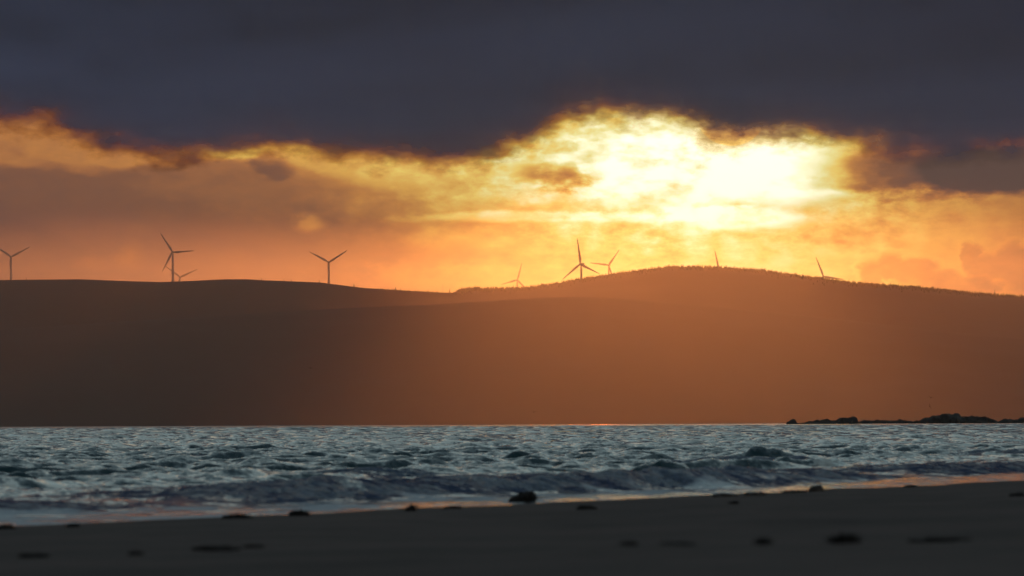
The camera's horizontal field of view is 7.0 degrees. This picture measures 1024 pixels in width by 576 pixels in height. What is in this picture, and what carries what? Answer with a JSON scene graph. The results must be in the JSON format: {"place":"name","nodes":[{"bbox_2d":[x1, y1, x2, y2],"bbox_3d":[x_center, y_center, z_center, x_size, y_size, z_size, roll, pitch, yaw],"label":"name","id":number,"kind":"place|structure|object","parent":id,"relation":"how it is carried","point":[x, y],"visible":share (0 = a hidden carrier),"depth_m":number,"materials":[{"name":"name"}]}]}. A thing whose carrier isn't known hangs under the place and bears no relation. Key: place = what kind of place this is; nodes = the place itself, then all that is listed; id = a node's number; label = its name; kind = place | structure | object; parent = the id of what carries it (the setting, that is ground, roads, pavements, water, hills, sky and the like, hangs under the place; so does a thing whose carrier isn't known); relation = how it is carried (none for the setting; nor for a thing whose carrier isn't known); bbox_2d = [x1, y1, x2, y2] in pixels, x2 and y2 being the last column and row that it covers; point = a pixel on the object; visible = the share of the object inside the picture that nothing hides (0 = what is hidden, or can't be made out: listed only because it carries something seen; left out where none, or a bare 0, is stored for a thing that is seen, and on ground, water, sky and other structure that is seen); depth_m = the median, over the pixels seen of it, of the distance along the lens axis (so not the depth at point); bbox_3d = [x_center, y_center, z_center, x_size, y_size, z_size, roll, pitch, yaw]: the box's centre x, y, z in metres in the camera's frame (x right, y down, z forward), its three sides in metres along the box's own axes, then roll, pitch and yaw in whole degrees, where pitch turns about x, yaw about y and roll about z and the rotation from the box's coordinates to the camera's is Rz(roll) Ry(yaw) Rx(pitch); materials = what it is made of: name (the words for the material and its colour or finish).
{"place":"outdoors","nodes":[
{"label":"outdoors","id":0,"kind":"place"},
{"bbox_2d":[0,0,1023,165],"bbox_3d":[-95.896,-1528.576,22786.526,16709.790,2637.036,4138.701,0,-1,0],"label":"cloud","id":1,"kind":"structure","parent":0,"point":[184,81],"depth_m":22649.74,"materials":[{"name":"grey"}]},
{"bbox_2d":[0,297,1023,426],"bbox_3d":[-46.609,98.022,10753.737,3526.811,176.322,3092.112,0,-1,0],"label":"foothill","id":2,"kind":"structure","parent":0,"point":[574,360],"depth_m":9941.97,"materials":[{"name":"brown"}]},
{"bbox_2d":[0,423,1023,525],"bbox_3d":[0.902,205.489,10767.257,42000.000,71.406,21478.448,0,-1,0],"label":"sea","id":3,"kind":"structure","parent":0,"point":[73,474],"depth_m":192.74,"materials":[{"name":"teal liquid"}]},
{"bbox_2d":[786,419,796,423],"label":"rock","id":4,"kind":"object","parent":3,"relation":"in","point":[792,421],"visible":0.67,"depth_m":2297.28,"materials":[{"name":"black stone"}]},
{"bbox_2d":[797,416,859,423],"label":"rock","id":5,"kind":"object","parent":3,"relation":"in","point":[851,420],"visible":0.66,"depth_m":2346.13,"materials":[{"name":"black stone"}]},
{"bbox_2d":[859,419,912,423],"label":"rock","id":6,"kind":"object","parent":3,"relation":"in","point":[883,421],"visible":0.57,"depth_m":2416.81,"materials":[{"name":"black stone"}]},
{"bbox_2d":[908,413,997,423],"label":"rock","id":7,"kind":"object","parent":3,"relation":"in","point":[951,418],"visible":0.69,"depth_m":2344.34,"materials":[{"name":"black stone"}]},
{"bbox_2d":[995,417,1023,422],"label":"rock","id":8,"kind":"object","parent":3,"relation":"in","point":[1019,420],"visible":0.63,"depth_m":2295.47,"materials":[{"name":"black stone"}]},
{"bbox_2d":[0,481,1023,575],"bbox_3d":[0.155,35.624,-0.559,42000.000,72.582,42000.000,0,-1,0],"label":"beach","id":9,"kind":"structure","parent":0,"point":[569,539],"depth_m":61.96,"materials":[{"name":"sand"}]},
{"bbox_2d":[0,524,15,528],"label":"seaweed clump","id":10,"kind":"object","parent":9,"relation":"on","point":[5,526],"visible":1,"depth_m":90.51,"materials":[{"name":"black plant"}]},
{"bbox_2d":[17,553,50,557],"bbox_3d":[-3.452,1.932,60.474,0.260,0.041,0.241,0,-1,0],"label":"seaweed clump","id":11,"kind":"object","parent":9,"relation":"on","point":[29,555],"visible":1,"depth_m":60.41,"materials":[{"name":"black plant"}]},
{"bbox_2d":[64,523,80,526],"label":"seaweed clump","id":12,"kind":"object","parent":9,"relation":"on","point":[73,525],"visible":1,"depth_m":91.53,"materials":[{"name":"black plant"}]},
{"bbox_2d":[126,550,144,554],"bbox_3d":[-2.685,1.893,59.788,0.142,0.038,0.140,0,-1,-36],"label":"seaweed clump","id":13,"kind":"object","parent":9,"relation":"on","point":[135,552],"visible":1,"depth_m":59.76,"materials":[{"name":"black plant"}]},
{"bbox_2d":[191,545,240,550],"bbox_3d":[-2.187,1.926,61.974,0.384,0.044,0.349,0,-1,0],"label":"seaweed clump","id":14,"kind":"object","parent":9,"relation":"on","point":[215,548],"visible":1,"depth_m":61.91,"materials":[{"name":"black plant"}]},
{"bbox_2d":[221,514,252,518],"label":"seaweed clump","id":15,"kind":"object","parent":9,"relation":"on","point":[230,516],"visible":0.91,"depth_m":100.46,"materials":[{"name":"black plant"}]},
{"bbox_2d":[242,544,264,547],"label":"seaweed clump","id":16,"kind":"object","parent":9,"relation":"on","point":[254,546],"visible":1,"depth_m":62.44,"materials":[{"name":"black plant"}]},
{"bbox_2d":[288,509,312,515],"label":"seaweed clump","id":17,"kind":"object","parent":9,"relation":"on","point":[300,512],"visible":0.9,"depth_m":102.71,"materials":[{"name":"black plant"}]},
{"bbox_2d":[401,504,419,510],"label":"seaweed clump","id":18,"kind":"object","parent":9,"relation":"on","point":[411,507],"visible":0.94,"depth_m":107.23,"materials":[{"name":"black plant"}]},
{"bbox_2d":[441,505,463,508],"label":"seaweed clump","id":19,"kind":"object","parent":9,"relation":"on","point":[453,507],"visible":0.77,"depth_m":109.98,"materials":[{"name":"black plant"}]},
{"bbox_2d":[508,491,542,501],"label":"seaweed clump","id":20,"kind":"object","parent":9,"relation":"on","point":[529,496],"visible":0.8,"depth_m":120.97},
{"bbox_2d":[576,505,596,509],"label":"seaweed clump","id":21,"kind":"object","parent":9,"relation":"on","point":[584,507],"visible":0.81,"depth_m":96.21,"materials":[{"name":"black plant"}]},
{"bbox_2d":[618,541,638,545],"bbox_3d":[0.773,1.684,55.176,0.131,0.038,0.163,-1,-1,43],"label":"seaweed clump","id":22,"kind":"object","parent":9,"relation":"on","point":[629,543],"visible":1,"depth_m":55.15,"materials":[{"name":"black plant"}]},
{"bbox_2d":[659,540,695,544],"bbox_3d":[1.100,1.690,55.581,0.267,0.035,0.239,0,-1,0],"label":"seaweed clump","id":23,"kind":"object","parent":9,"relation":"on","point":[676,543],"visible":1,"depth_m":55.52,"materials":[{"name":"black plant"}]},
{"bbox_2d":[711,493,737,496],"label":"seaweed clump","id":24,"kind":"object","parent":9,"relation":"on","point":[722,495],"visible":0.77,"depth_m":124.57,"materials":[{"name":"black plant"}]},
{"bbox_2d":[743,491,767,495],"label":"seaweed clump","id":25,"kind":"object","parent":9,"relation":"on","point":[753,493],"visible":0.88,"depth_m":124.58,"materials":[{"name":"black plant"}]},
{"bbox_2d":[753,537,775,544],"bbox_3d":[1.678,1.694,55.982,0.174,0.060,0.149,0,-1,0],"label":"seaweed clump","id":26,"kind":"object","parent":9,"relation":"on","point":[763,541],"visible":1,"depth_m":55.96,"materials":[{"name":"black plant"}]},
{"bbox_2d":[778,489,806,493],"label":"seaweed clump","id":27,"kind":"object","parent":9,"relation":"on","point":[793,491],"visible":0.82,"depth_m":130.15,"materials":[{"name":"black plant"}]},
{"bbox_2d":[808,485,826,491],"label":"seaweed clump","id":28,"kind":"object","parent":9,"relation":"on","point":[817,488],"visible":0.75,"depth_m":132.91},
{"bbox_2d":[824,532,864,542],"bbox_3d":[2.230,1.682,56.384,0.278,0.084,0.254,-1,-1,27],"label":"seaweed clump","id":29,"kind":"object","parent":9,"relation":"on","point":[846,538],"visible":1,"depth_m":56.32,"materials":[{"name":"black plant"}]},
{"bbox_2d":[907,536,972,541],"bbox_3d":[2.894,1.698,56.589,0.454,0.039,0.380,0,-1,0],"label":"seaweed clump","id":30,"kind":"object","parent":9,"relation":"on","point":[939,539],"visible":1,"depth_m":56.48,"materials":[{"name":"black plant"}]},
{"bbox_2d":[1008,492,1023,495],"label":"seaweed clump","id":31,"kind":"object","parent":9,"relation":"on","point":[1019,494],"visible":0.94,"depth_m":102.81,"materials":[{"name":"black plant"}]},
{"bbox_2d":[0,267,1023,338],"bbox_3d":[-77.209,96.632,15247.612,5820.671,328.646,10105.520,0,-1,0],"label":"hill","id":32,"kind":"structure","parent":0,"point":[40,303],"depth_m":12014.60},
{"bbox_2d":[0,247,28,279],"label":"wind turbine","id":33,"kind":"object","parent":32,"relation":"on","point":[10,256],"visible":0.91,"depth_m":15321.90,"materials":[{"name":"paint"}]},
{"bbox_2d":[160,233,190,281],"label":"wind turbine","id":34,"kind":"object","parent":32,"relation":"on","point":[169,257],"visible":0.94,"depth_m":15001.66,"materials":[{"name":"paint"}]},
{"bbox_2d":[166,266,196,280],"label":"wind turbine","id":35,"kind":"object","parent":32,"relation":"on","point":[182,275],"visible":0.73,"depth_m":17510.52,"materials":[{"name":"paint"}]},
{"bbox_2d":[310,251,345,283],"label":"wind turbine","id":36,"kind":"object","parent":32,"relation":"on","point":[331,260],"visible":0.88,"depth_m":15000.06,"materials":[{"name":"paint"}]},
{"bbox_2d":[501,263,524,286],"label":"wind turbine","id":37,"kind":"object","parent":32,"relation":"on","point":[517,280],"visible":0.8,"depth_m":19068.04,"materials":[{"name":"paint"}]},
{"bbox_2d":[562,239,599,279],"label":"wind turbine","id":38,"kind":"object","parent":32,"relation":"on","point":[580,264],"visible":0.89,"depth_m":13001.15,"materials":[{"name":"paint"}]},
{"bbox_2d":[593,250,618,274],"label":"wind turbine","id":39,"kind":"object","parent":32,"relation":"on","point":[609,268],"visible":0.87,"depth_m":17510.69,"materials":[{"name":"paint"}]},
{"bbox_2d":[377,264,1023,300],"bbox_3d":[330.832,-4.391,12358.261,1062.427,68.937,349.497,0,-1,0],"label":"conifer forest","id":40,"kind":"object","parent":32,"relation":"on","point":[852,283],"visible":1,"depth_m":12450.06,"materials":[{"name":"green plant"}]},
{"bbox_2d":[816,258,843,279],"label":"wind turbine","id":41,"kind":"object","parent":32,"relation":"on","point":[823,274],"visible":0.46,"depth_m":16188.81,"materials":[{"name":"paint"}]},
{"bbox_2d":[0,107,1023,296],"label":"sky","id":42,"kind":"structure","parent":0,"point":[654,189],"materials":[{"name":"orange"}]}
]}

